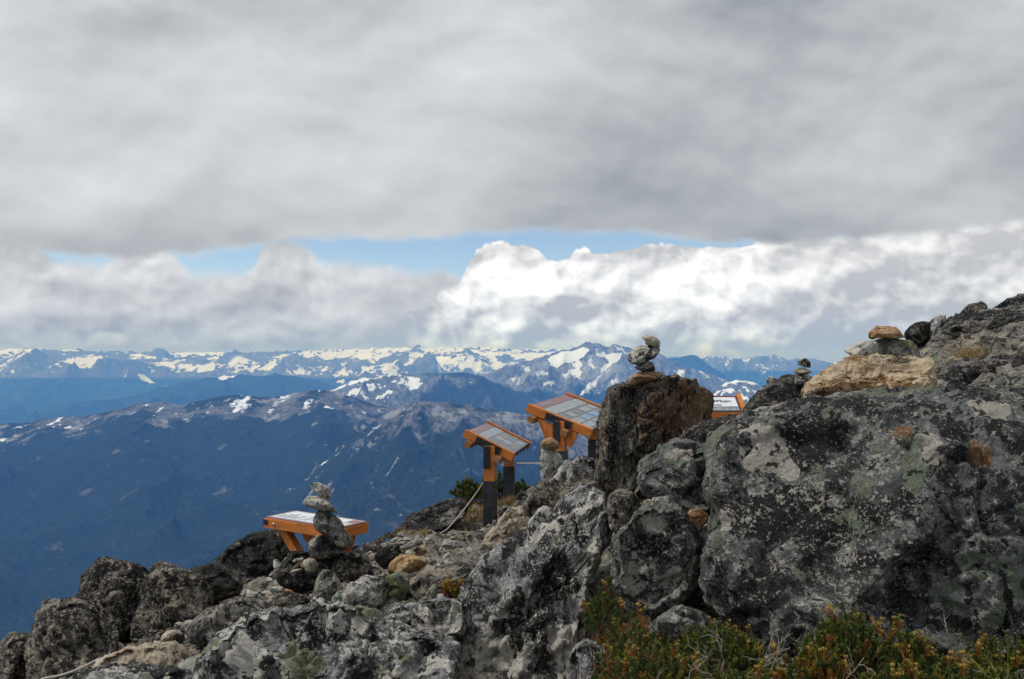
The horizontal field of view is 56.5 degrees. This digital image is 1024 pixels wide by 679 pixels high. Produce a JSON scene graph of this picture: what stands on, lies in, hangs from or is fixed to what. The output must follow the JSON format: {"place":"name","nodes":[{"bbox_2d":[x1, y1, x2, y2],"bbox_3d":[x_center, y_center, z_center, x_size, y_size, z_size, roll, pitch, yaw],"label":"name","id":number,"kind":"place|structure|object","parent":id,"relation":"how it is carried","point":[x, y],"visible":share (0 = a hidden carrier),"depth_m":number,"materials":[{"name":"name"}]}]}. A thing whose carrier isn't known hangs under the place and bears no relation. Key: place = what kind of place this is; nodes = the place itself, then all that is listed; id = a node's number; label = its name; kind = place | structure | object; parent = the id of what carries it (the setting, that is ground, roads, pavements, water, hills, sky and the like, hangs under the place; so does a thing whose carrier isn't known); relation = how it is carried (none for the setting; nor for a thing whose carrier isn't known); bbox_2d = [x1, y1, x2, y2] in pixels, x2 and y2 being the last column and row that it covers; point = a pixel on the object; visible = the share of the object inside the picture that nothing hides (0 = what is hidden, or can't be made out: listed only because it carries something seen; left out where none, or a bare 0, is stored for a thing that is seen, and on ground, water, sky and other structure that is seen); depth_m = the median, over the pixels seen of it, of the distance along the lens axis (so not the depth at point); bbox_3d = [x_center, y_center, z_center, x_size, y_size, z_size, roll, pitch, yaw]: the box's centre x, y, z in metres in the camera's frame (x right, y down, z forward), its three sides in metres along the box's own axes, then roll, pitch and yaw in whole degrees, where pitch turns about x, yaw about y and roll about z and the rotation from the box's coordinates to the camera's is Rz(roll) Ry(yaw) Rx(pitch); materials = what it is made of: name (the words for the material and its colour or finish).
{"place":"outdoors","nodes":[
{"label":"outdoors","id":0,"kind":"place"},
{"bbox_2d":[0,373,336,422],"bbox_3d":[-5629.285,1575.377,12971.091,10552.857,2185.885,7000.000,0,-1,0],"label":"mountain ridge","id":1,"kind":"structure","parent":0,"point":[188,392],"depth_m":14091.43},
{"bbox_2d":[0,390,393,640],"bbox_3d":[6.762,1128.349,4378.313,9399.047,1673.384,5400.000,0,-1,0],"label":"forested ridge","id":2,"kind":"structure","parent":0,"point":[148,485],"depth_m":4884.84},
{"bbox_2d":[0,347,556,423],"bbox_3d":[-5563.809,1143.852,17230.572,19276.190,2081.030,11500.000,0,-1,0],"label":"mountain range","id":3,"kind":"structure","parent":0,"point":[35,377],"depth_m":19400.47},
{"bbox_2d":[0,344,680,386],"bbox_3d":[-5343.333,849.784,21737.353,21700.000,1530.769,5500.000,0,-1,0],"label":"mountain range","id":4,"kind":"structure","parent":0,"point":[310,354],"depth_m":22314.57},
{"bbox_2d":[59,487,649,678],"bbox_3d":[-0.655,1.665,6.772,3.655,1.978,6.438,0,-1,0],"label":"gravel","id":5,"kind":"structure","parent":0,"point":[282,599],"depth_m":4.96,"materials":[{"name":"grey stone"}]},
{"bbox_2d":[333,372,552,423],"bbox_3d":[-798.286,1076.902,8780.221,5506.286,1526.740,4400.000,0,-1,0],"label":"hill","id":6,"kind":"structure","parent":0,"point":[402,389],"depth_m":9191.94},
{"bbox_2d":[299,400,588,551],"bbox_3d":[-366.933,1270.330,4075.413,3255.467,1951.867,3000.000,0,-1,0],"label":"forested ridge","id":7,"kind":"structure","parent":0,"point":[391,470],"depth_m":4160.30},
{"bbox_2d":[0,0,1023,362],"label":"sky","id":8,"kind":"structure","parent":0,"point":[732,179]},
{"bbox_2d":[27,306,1023,678],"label":"rocky ground","id":9,"kind":"structure","parent":0,"point":[1007,334],"depth_m":5.23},
{"bbox_2d":[0,631,28,678],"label":"boulder","id":10,"kind":"object","parent":9,"relation":"on","point":[12,661],"visible":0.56,"depth_m":4.70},
{"bbox_2d":[23,596,119,678],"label":"boulder","id":11,"kind":"object","parent":9,"relation":"on","point":[70,633],"visible":0.82,"depth_m":4.52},
{"bbox_2d":[76,556,148,643],"bbox_3d":[-2.173,1.448,5.200,0.379,0.558,0.636,1,-1,-24],"label":"boulder","id":12,"kind":"object","parent":9,"relation":"on","point":[110,585],"visible":0.56,"depth_m":5.03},
{"bbox_2d":[68,662,191,678],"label":"rock","id":13,"kind":"object","parent":9,"relation":"on","point":[119,670],"visible":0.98,"depth_m":3.09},
{"bbox_2d":[92,641,191,667],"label":"rock","id":14,"kind":"object","parent":9,"relation":"on","point":[175,653],"visible":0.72,"depth_m":3.59,"materials":[{"name":"beige stone"}]},
{"bbox_2d":[41,657,101,678],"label":"rope","id":15,"kind":"object","parent":14,"relation":"on","point":[74,670],"visible":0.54,"depth_m":3.81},
{"bbox_2d":[126,561,213,643],"bbox_3d":[-1.863,1.444,5.167,0.435,0.488,0.701,1,-1,-29],"label":"boulder","id":16,"kind":"object","parent":9,"relation":"on","point":[170,594],"visible":0.66,"depth_m":4.95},
{"bbox_2d":[161,630,184,643],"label":"rock","id":17,"kind":"object","parent":9,"relation":"on","point":[178,636],"visible":0.68,"depth_m":4.23,"materials":[{"name":"beige stone"}]},
{"bbox_2d":[178,654,199,672],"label":"rock","id":18,"kind":"object","parent":9,"relation":"on","point":[189,662],"visible":0.2,"depth_m":3.31,"materials":[{"name":"grey stone"}]},
{"bbox_2d":[188,562,242,601],"bbox_3d":[-1.801,1.436,5.741,0.314,0.261,0.545,0,-1,-22],"label":"rock slab","id":19,"kind":"object","parent":9,"relation":"on","point":[222,581],"visible":0.82,"depth_m":5.53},
{"bbox_2d":[184,598,269,646],"bbox_3d":[-1.286,1.266,4.298,0.383,0.239,0.444,0,-1,-13],"label":"rock slab","id":20,"kind":"object","parent":9,"relation":"on","point":[202,628],"visible":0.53,"depth_m":4.12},
{"bbox_2d":[213,529,289,585],"bbox_3d":[-1.791,1.567,6.765,0.670,0.439,0.669,0,-1,0],"label":"boulder","id":21,"kind":"object","parent":9,"relation":"on","point":[254,554],"visible":0.48,"depth_m":6.57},
{"bbox_2d":[270,586,283,592],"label":"stone","id":22,"kind":"object","parent":9,"relation":"on","point":[276,589],"visible":1,"depth_m":4.46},
{"bbox_2d":[303,558,317,572],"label":"pebble","id":23,"kind":"object","parent":9,"relation":"on","point":[310,565],"visible":1,"depth_m":4.33,"materials":[{"name":"beige stone"}]},
{"bbox_2d":[263,511,368,551],"bbox_3d":[-1.327,1.408,6.442,0.619,0.428,0.352,-1,-1,25],"label":"information table","id":24,"kind":"object","parent":9,"relation":"on","point":[286,525],"visible":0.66,"depth_m":6.39,"materials":[{"name":"brown wood"}]},
{"bbox_2d":[276,550,361,593],"bbox_3d":[-0.924,1.133,4.653,0.465,0.244,0.358,0,-1,0],"label":"boulder","id":25,"kind":"object","parent":9,"relation":"on","point":[302,581],"visible":0.52,"depth_m":4.51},
{"bbox_2d":[308,535,340,560],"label":"cairn stone","id":26,"kind":"object","parent":25,"relation":"on","point":[321,547],"visible":0.94,"depth_m":4.49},
{"bbox_2d":[313,510,352,550],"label":"cairn stone","id":27,"kind":"object","parent":26,"relation":"on","point":[327,524],"visible":1,"depth_m":4.44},
{"bbox_2d":[302,495,337,512],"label":"cairn stone","id":28,"kind":"object","parent":27,"relation":"on","point":[316,502],"visible":1,"depth_m":4.44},
{"bbox_2d":[311,482,331,499],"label":"cairn stone","id":29,"kind":"object","parent":28,"relation":"on","point":[321,490],"visible":1,"depth_m":4.46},
{"bbox_2d":[192,596,460,678],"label":"boulder","id":30,"kind":"object","parent":9,"relation":"on","point":[319,638],"visible":1,"depth_m":2.84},
{"bbox_2d":[312,569,343,601],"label":"rock","id":31,"kind":"object","parent":9,"relation":"on","point":[328,585],"visible":0.72,"depth_m":4.00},
{"bbox_2d":[332,590,343,600],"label":"stone","id":32,"kind":"object","parent":9,"relation":"on","point":[336,596],"visible":0.5,"depth_m":3.89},
{"bbox_2d":[330,551,373,582],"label":"rock","id":33,"kind":"object","parent":9,"relation":"on","point":[345,569],"visible":0.42,"depth_m":4.51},
{"bbox_2d":[341,581,381,608],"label":"rock","id":34,"kind":"object","parent":9,"relation":"on","point":[355,593],"visible":0.72,"depth_m":3.77,"materials":[{"name":"grey stone"}]},
{"bbox_2d":[356,574,389,604],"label":"rock","id":35,"kind":"object","parent":9,"relation":"on","point":[380,585],"visible":0.5,"depth_m":4.13,"materials":[{"name":"grey stone"}]},
{"bbox_2d":[374,544,400,569],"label":"rock","id":36,"kind":"object","parent":9,"relation":"on","point":[385,556],"visible":0.86,"depth_m":5.12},
{"bbox_2d":[386,571,409,600],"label":"rock","id":37,"kind":"object","parent":9,"relation":"on","point":[399,583],"visible":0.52,"depth_m":4.26,"materials":[{"name":"stone"}]},
{"bbox_2d":[388,554,425,573],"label":"stone","id":38,"kind":"object","parent":9,"relation":"on","point":[408,563],"visible":0.88,"depth_m":4.53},
{"bbox_2d":[399,539,417,550],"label":"stone","id":39,"kind":"object","parent":9,"relation":"on","point":[410,544],"visible":1,"depth_m":5.11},
{"bbox_2d":[387,525,433,540],"bbox_3d":[-0.801,1.518,7.470,0.381,0.185,0.298,0,-1,0],"label":"grass tuft","id":40,"kind":"object","parent":9,"relation":"on","point":[423,532],"visible":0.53,"depth_m":7.46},
{"bbox_2d":[413,547,426,555],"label":"stone","id":41,"kind":"object","parent":9,"relation":"on","point":[420,551],"visible":0.93,"depth_m":5.15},
{"bbox_2d":[385,596,466,635],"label":"rock","id":42,"kind":"object","parent":9,"relation":"on","point":[444,615],"visible":0.69,"depth_m":3.24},
{"bbox_2d":[388,497,468,538],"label":"rock","id":43,"kind":"object","parent":9,"relation":"on","point":[440,516],"visible":0.84,"depth_m":8.18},
{"bbox_2d":[426,584,437,599],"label":"rock","id":44,"kind":"object","parent":9,"relation":"on","point":[432,592],"visible":0.88,"depth_m":4.00,"materials":[{"name":"grey stone"}]},
{"bbox_2d":[405,558,475,600],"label":"rock","id":45,"kind":"object","parent":9,"relation":"on","point":[422,582],"visible":0.56,"depth_m":4.26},
{"bbox_2d":[441,539,460,549],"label":"stone","id":46,"kind":"object","parent":9,"relation":"on","point":[449,544],"visible":1,"depth_m":5.75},
{"bbox_2d":[440,576,465,598],"bbox_3d":[-0.195,0.983,3.731,0.177,0.116,0.082,0,-1,0],"label":"heather bush","id":47,"kind":"object","parent":9,"relation":"on","point":[447,583],"visible":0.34,"depth_m":3.72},
{"bbox_2d":[449,475,482,508],"bbox_3d":[-0.457,1.591,9.852,0.396,0.371,0.338,0,-1,0],"label":"pine bush","id":48,"kind":"object","parent":9,"relation":"on","point":[464,490],"visible":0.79,"depth_m":9.83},
{"bbox_2d":[461,502,482,521],"bbox_3d":[-0.366,1.593,8.865,0.404,0.209,0.358,-1,-1,24],"label":"grass tuft","id":49,"kind":"object","parent":9,"relation":"on","point":[474,512],"visible":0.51,"depth_m":8.82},
{"bbox_2d":[462,421,530,526],"bbox_3d":[-0.124,1.396,9.144,0.478,1.153,1.383,0,-1,8],"label":"information sign","id":50,"kind":"object","parent":9,"relation":"on","point":[493,439],"visible":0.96,"depth_m":8.57,"materials":[{"name":"brown wood"}]},
{"bbox_2d":[479,470,518,504],"bbox_3d":[-0.151,1.586,10.056,0.467,0.420,0.311,0,-1,0],"label":"pine bush","id":51,"kind":"object","parent":9,"relation":"on","point":[499,487],"visible":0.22,"depth_m":10.02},
{"bbox_2d":[482,506,528,549],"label":"boulder","id":52,"kind":"object","parent":9,"relation":"on","point":[512,520],"visible":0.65,"depth_m":6.17,"materials":[{"name":"beige stone"}]},
{"bbox_2d":[497,494,516,505],"bbox_3d":[-0.088,1.568,9.278,0.328,0.172,0.295,1,-1,-25],"label":"grass tuft","id":53,"kind":"object","parent":9,"relation":"on","point":[506,501],"visible":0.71,"depth_m":9.24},
{"bbox_2d":[515,478,530,492],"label":"pine bush","id":54,"kind":"object","parent":9,"relation":"on","point":[522,486],"visible":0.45,"depth_m":10.12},
{"bbox_2d":[454,482,612,678],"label":"rock slab","id":55,"kind":"object","parent":9,"relation":"on","point":[523,594],"visible":0.82,"depth_m":3.34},
{"bbox_2d":[528,505,552,526],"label":"rock","id":56,"kind":"object","parent":55,"relation":"on","point":[542,512],"visible":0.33,"depth_m":3.70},
{"bbox_2d":[607,488,640,533],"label":"rock","id":57,"kind":"object","parent":55,"relation":"on","point":[623,505],"visible":0.8,"depth_m":3.32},
{"bbox_2d":[523,478,564,517],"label":"boulder","id":58,"kind":"object","parent":9,"relation":"on","point":[545,492],"visible":0.63,"depth_m":5.24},
{"bbox_2d":[539,448,562,479],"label":"rock","id":59,"kind":"object","parent":9,"relation":"on","point":[551,461],"visible":0.59,"depth_m":6.32,"materials":[{"name":"grey stone"}]},
{"bbox_2d":[540,437,558,449],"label":"stone","id":60,"kind":"object","parent":59,"relation":"on","point":[551,443],"visible":1,"depth_m":6.29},
{"bbox_2d":[525,392,600,459],"bbox_3d":[0.614,1.114,8.897,0.608,1.193,1.449,0,-1,19],"label":"information sign","id":61,"kind":"object","parent":9,"relation":"on","point":[570,416],"visible":0.6,"depth_m":8.39,"materials":[{"name":"brown wood"}]},
{"bbox_2d":[552,455,595,487],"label":"rock","id":62,"kind":"object","parent":9,"relation":"on","point":[568,472],"visible":0.56,"depth_m":5.75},
{"bbox_2d":[561,479,607,500],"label":"rock","id":63,"kind":"object","parent":9,"relation":"on","point":[570,488],"visible":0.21,"depth_m":4.65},
{"bbox_2d":[565,639,609,678],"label":"rock","id":64,"kind":"object","parent":9,"relation":"on","point":[580,661],"visible":0.68,"depth_m":2.40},
{"bbox_2d":[582,575,628,643],"bbox_3d":[0.254,0.751,2.594,0.134,0.220,0.171,0,-1,0],"label":"heather bush","id":65,"kind":"object","parent":9,"relation":"on","point":[606,612],"visible":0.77,"depth_m":2.59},
{"bbox_2d":[589,597,674,678],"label":"heather bush","id":66,"kind":"object","parent":9,"relation":"on","point":[637,636],"visible":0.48,"depth_m":2.35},
{"bbox_2d":[594,374,714,497],"bbox_3d":[0.690,0.468,4.640,0.620,0.604,0.714,0,-1,0],"label":"boulder","id":67,"kind":"object","parent":9,"relation":"on","point":[635,424],"visible":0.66,"depth_m":4.35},
{"bbox_2d":[628,371,662,385],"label":"cairn stone","id":68,"kind":"object","parent":67,"relation":"on","point":[640,378],"visible":0.97,"depth_m":4.34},
{"bbox_2d":[634,361,654,371],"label":"cairn stone","id":69,"kind":"object","parent":68,"relation":"on","point":[648,366],"visible":0.98,"depth_m":4.34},
{"bbox_2d":[628,345,659,365],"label":"cairn stone","id":70,"kind":"object","parent":69,"relation":"on","point":[640,355],"visible":0.98,"depth_m":4.35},
{"bbox_2d":[642,335,659,347],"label":"cairn stone","id":71,"kind":"object","parent":70,"relation":"on","point":[653,341],"visible":1,"depth_m":4.36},
{"bbox_2d":[598,635,711,678],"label":"heather bush","id":72,"kind":"object","parent":9,"relation":"on","point":[633,664],"visible":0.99,"depth_m":2.08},
{"bbox_2d":[610,495,702,620],"bbox_3d":[0.444,0.649,2.895,0.283,0.391,0.475,0,-1,8],"label":"boulder","id":73,"kind":"object","parent":9,"relation":"on","point":[656,551],"visible":0.9,"depth_m":2.69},
{"bbox_2d":[637,437,710,515],"bbox_3d":[0.567,0.466,3.189,0.286,0.283,0.556,0,-1,13],"label":"rock","id":74,"kind":"object","parent":73,"relation":"on","point":[675,468],"visible":0.62,"depth_m":2.99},
{"bbox_2d":[688,508,708,528],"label":"stone","id":75,"kind":"object","parent":73,"relation":"on","point":[698,518],"visible":0.92,"depth_m":2.69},
{"bbox_2d":[653,604,710,649],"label":"rock","id":76,"kind":"object","parent":9,"relation":"on","point":[674,622],"visible":0.48,"depth_m":2.39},
{"bbox_2d":[688,584,720,627],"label":"rock","id":77,"kind":"object","parent":9,"relation":"on","point":[698,602],"visible":0.06,"depth_m":2.85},
{"bbox_2d":[679,414,735,442],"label":"rock","id":78,"kind":"object","parent":9,"relation":"on","point":[700,430],"visible":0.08,"depth_m":4.12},
{"bbox_2d":[674,616,775,677],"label":"heather bush","id":79,"kind":"object","parent":9,"relation":"on","point":[735,642],"visible":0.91,"depth_m":2.18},
{"bbox_2d":[671,634,780,678],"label":"heather bush","id":80,"kind":"object","parent":9,"relation":"on","point":[719,674],"visible":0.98,"depth_m":1.99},
{"bbox_2d":[712,393,744,418],"bbox_3d":[2.377,1.515,11.704,0.954,1.692,0.444,0,-1,0],"label":"information sign","id":81,"kind":"object","parent":9,"relation":"on","point":[725,406],"visible":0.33,"depth_m":11.69,"materials":[{"name":"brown wood"}]},
{"bbox_2d":[739,626,805,678],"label":"heather bush","id":82,"kind":"object","parent":9,"relation":"on","point":[787,659],"visible":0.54,"depth_m":2.10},
{"bbox_2d":[741,374,812,413],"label":"boulder","id":83,"kind":"object","parent":9,"relation":"on","point":[782,388],"visible":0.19,"depth_m":4.89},
{"bbox_2d":[794,374,809,384],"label":"cairn stone","id":84,"kind":"object","parent":83,"relation":"on","point":[801,379],"visible":0.91,"depth_m":4.87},
{"bbox_2d":[794,368,810,373],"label":"cairn stone","id":85,"kind":"object","parent":84,"relation":"on","point":[801,371],"visible":1,"depth_m":4.88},
{"bbox_2d":[798,358,810,367],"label":"cairn stone","id":86,"kind":"object","parent":85,"relation":"on","point":[804,362],"visible":1,"depth_m":4.88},
{"bbox_2d":[792,643,875,678],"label":"heather bush","id":87,"kind":"object","parent":9,"relation":"on","point":[819,668],"visible":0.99,"depth_m":1.99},
{"bbox_2d":[791,601,896,677],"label":"heather bush","id":88,"kind":"object","parent":9,"relation":"on","point":[839,637],"visible":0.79,"depth_m":2.06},
{"bbox_2d":[698,375,1023,669],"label":"boulder","id":89,"kind":"object","parent":9,"relation":"on","point":[905,502],"visible":0.86,"depth_m":2.35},
{"bbox_2d":[698,525,707,546],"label":"stone","id":90,"kind":"object","parent":89,"relation":"on","point":[702,531],"visible":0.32,"depth_m":2.72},
{"bbox_2d":[801,352,937,397],"bbox_3d":[1.292,0.159,3.474,0.541,0.228,0.399,0,-1,0],"label":"rock","id":91,"kind":"object","parent":89,"relation":"on","point":[853,372],"visible":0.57,"depth_m":3.38,"materials":[{"name":"beige stone"}]},
{"bbox_2d":[844,340,878,355],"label":"stone","id":92,"kind":"object","parent":91,"relation":"on","point":[866,347],"visible":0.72,"depth_m":3.51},
{"bbox_2d":[874,338,920,357],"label":"stone","id":93,"kind":"object","parent":91,"relation":"on","point":[896,347],"visible":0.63,"depth_m":3.60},
{"bbox_2d":[868,325,904,339],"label":"stone","id":94,"kind":"object","parent":93,"relation":"on","point":[884,332],"visible":1,"depth_m":3.57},
{"bbox_2d":[811,647,1023,678],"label":"heather bush","id":95,"kind":"object","parent":9,"relation":"on","point":[917,673],"visible":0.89,"depth_m":1.98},
{"bbox_2d":[904,321,930,344],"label":"rock","id":96,"kind":"object","parent":9,"relation":"on","point":[916,333],"visible":0.94,"depth_m":6.11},
{"bbox_2d":[878,613,968,678],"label":"heather bush","id":97,"kind":"object","parent":9,"relation":"on","point":[913,648],"visible":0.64,"depth_m":2.08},
{"bbox_2d":[927,314,946,340],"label":"stone","id":98,"kind":"object","parent":9,"relation":"on","point":[937,321],"visible":0.66,"depth_m":6.14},
{"bbox_2d":[937,379,947,387],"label":"rock","id":99,"kind":"object","parent":9,"relation":"on","point":[940,383],"visible":0.2,"depth_m":3.84,"materials":[{"name":"grey stone"}]},
{"bbox_2d":[928,302,1023,347],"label":"rock slab","id":100,"kind":"object","parent":9,"relation":"on","point":[955,326],"visible":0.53,"depth_m":5.81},
{"bbox_2d":[961,301,987,311],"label":"rock","id":101,"kind":"object","parent":100,"relation":"on","point":[973,307],"visible":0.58,"depth_m":6.62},
{"bbox_2d":[933,351,1023,384],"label":"rock slab","id":102,"kind":"object","parent":9,"relation":"on","point":[966,370],"visible":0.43,"depth_m":4.08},
{"bbox_2d":[939,613,1022,678],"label":"heather bush","id":103,"kind":"object","parent":9,"relation":"on","point":[981,660],"visible":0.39,"depth_m":2.10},
{"bbox_2d":[947,339,1015,357],"bbox_3d":[2.499,0.048,5.062,0.393,0.101,0.327,0,-1,-22],"label":"grass tuft","id":104,"kind":"object","parent":9,"relation":"on","point":[980,352],"visible":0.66,"depth_m":5.03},
{"bbox_2d":[948,641,1023,678],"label":"grass tuft","id":105,"kind":"object","parent":9,"relation":"on","point":[981,669],"visible":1,"depth_m":1.97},
{"bbox_2d":[971,630,1023,668],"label":"heather bush","id":106,"kind":"object","parent":9,"relation":"on","point":[993,644],"visible":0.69,"depth_m":2.14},
{"bbox_2d":[995,293,1023,307],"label":"rock slab","id":107,"kind":"object","parent":9,"relation":"on","point":[1017,299],"visible":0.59,"depth_m":6.61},
{"bbox_2d":[480,342,731,404],"bbox_3d":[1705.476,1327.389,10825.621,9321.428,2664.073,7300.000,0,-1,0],"label":"mountain","id":108,"kind":"structure","parent":0,"point":[591,372],"depth_m":12009.98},
{"bbox_2d":[668,355,727,379],"bbox_3d":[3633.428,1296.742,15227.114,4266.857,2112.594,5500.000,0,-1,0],"label":"mountain peak","id":109,"kind":"structure","parent":0,"point":[695,362],"depth_m":15930.18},
{"bbox_2d":[713,380,761,403],"bbox_3d":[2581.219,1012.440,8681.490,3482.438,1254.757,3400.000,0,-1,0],"label":"hill","id":110,"kind":"structure","parent":0,"point":[747,390],"depth_m":9335.30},
{"bbox_2d":[701,354,840,387],"bbox_3d":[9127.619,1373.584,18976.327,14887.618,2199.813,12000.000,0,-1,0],"label":"mountain range","id":111,"kind":"structure","parent":0,"point":[759,370],"depth_m":20085.25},
{"bbox_2d":[667,653,1023,678],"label":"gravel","id":112,"kind":"structure","parent":0,"point":[1019,670],"depth_m":2.12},
{"bbox_3d":[-0.151,1.433,9.073,0.028,0.565,0.028,0,-1,0],"label":"stake","id":113,"kind":"object","parent":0,"visible":0},
{"bbox_2d":[439,462,539,533],"bbox_3d":[0.007,1.282,7.869,1.047,0.571,2.210,0,-1,18],"label":"rope","id":114,"kind":"object","parent":113,"relation":"attached to","point":[478,490],"visible":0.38,"depth_m":8.15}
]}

